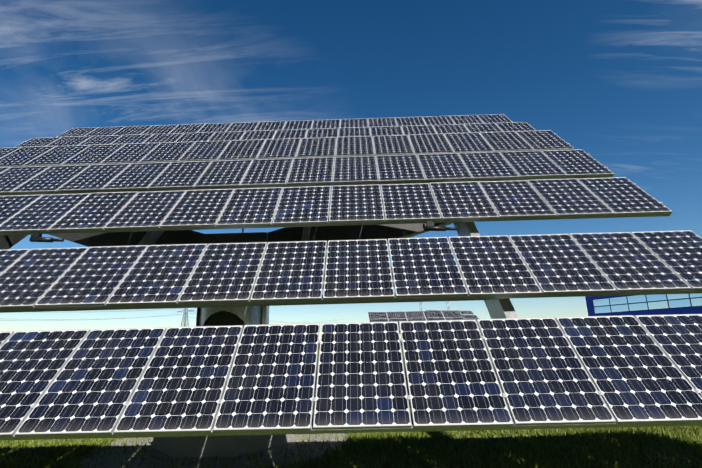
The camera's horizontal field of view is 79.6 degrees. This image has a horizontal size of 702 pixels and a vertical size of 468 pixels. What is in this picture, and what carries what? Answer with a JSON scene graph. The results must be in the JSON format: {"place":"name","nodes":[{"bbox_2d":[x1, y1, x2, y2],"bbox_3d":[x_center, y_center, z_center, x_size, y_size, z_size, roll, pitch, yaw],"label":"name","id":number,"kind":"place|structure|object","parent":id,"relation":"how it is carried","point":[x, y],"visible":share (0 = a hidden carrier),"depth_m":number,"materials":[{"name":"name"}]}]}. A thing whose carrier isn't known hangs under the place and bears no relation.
{"place":"outdoors","nodes":[
{"label":"outdoors","id":0,"kind":"place"},
{"bbox_2d":[0,345,701,467],"bbox_3d":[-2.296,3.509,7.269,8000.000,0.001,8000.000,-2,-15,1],"label":"ground","id":1,"kind":"structure","parent":0,"point":[91,452],"depth_m":6.18,"materials":[{"name":"green plant"}]},
{"bbox_2d":[177,308,193,326],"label":"pylon","id":2,"kind":"object","parent":1,"relation":"on","point":[185,319],"visible":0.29,"depth_m":356.20,"materials":[{"name":"silver metal"}]},
{"bbox_2d":[0,308,340,322],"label":"power lines","id":3,"kind":"object","parent":2,"relation":"attached to","point":[116,318],"visible":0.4,"depth_m":292.57,"materials":[{"name":"silver metal"}]},
{"bbox_2d":[70,423,355,467],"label":"gravel pad","id":4,"kind":"object","parent":1,"relation":"on","point":[108,461],"visible":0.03,"depth_m":6.00,"materials":[{"name":"grey gravel"}]},
{"bbox_2d":[0,114,701,457],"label":"solar panel array","id":5,"kind":"object","parent":1,"relation":"on","point":[233,372],"visible":1,"depth_m":6.16,"materials":[{"name":"glass"}]},
{"bbox_2d":[368,310,463,333],"bbox_3d":[5.204,7.863,32.612,7.480,3.906,2.588,-1,-15,-3],"label":"solar panel","id":6,"kind":"object","parent":1,"relation":"on","point":[414,316],"visible":0.48,"depth_m":33.56,"materials":[{"name":"glass"}]},
{"bbox_2d":[426,310,481,335],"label":"tracker","id":7,"kind":"object","parent":1,"relation":"on","point":[468,315],"visible":0.06,"depth_m":115.21,"materials":[{"name":"metal"}]},
{"bbox_2d":[0,0,701,339],"label":"sky","id":8,"kind":"structure","parent":0,"point":[618,81],"materials":[{"name":"blue"}]},
{"bbox_2d":[585,293,701,315],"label":"blue building","id":9,"kind":"structure","parent":0,"point":[662,304],"depth_m":43.30,"materials":[{"name":"blue glass"}]}
]}

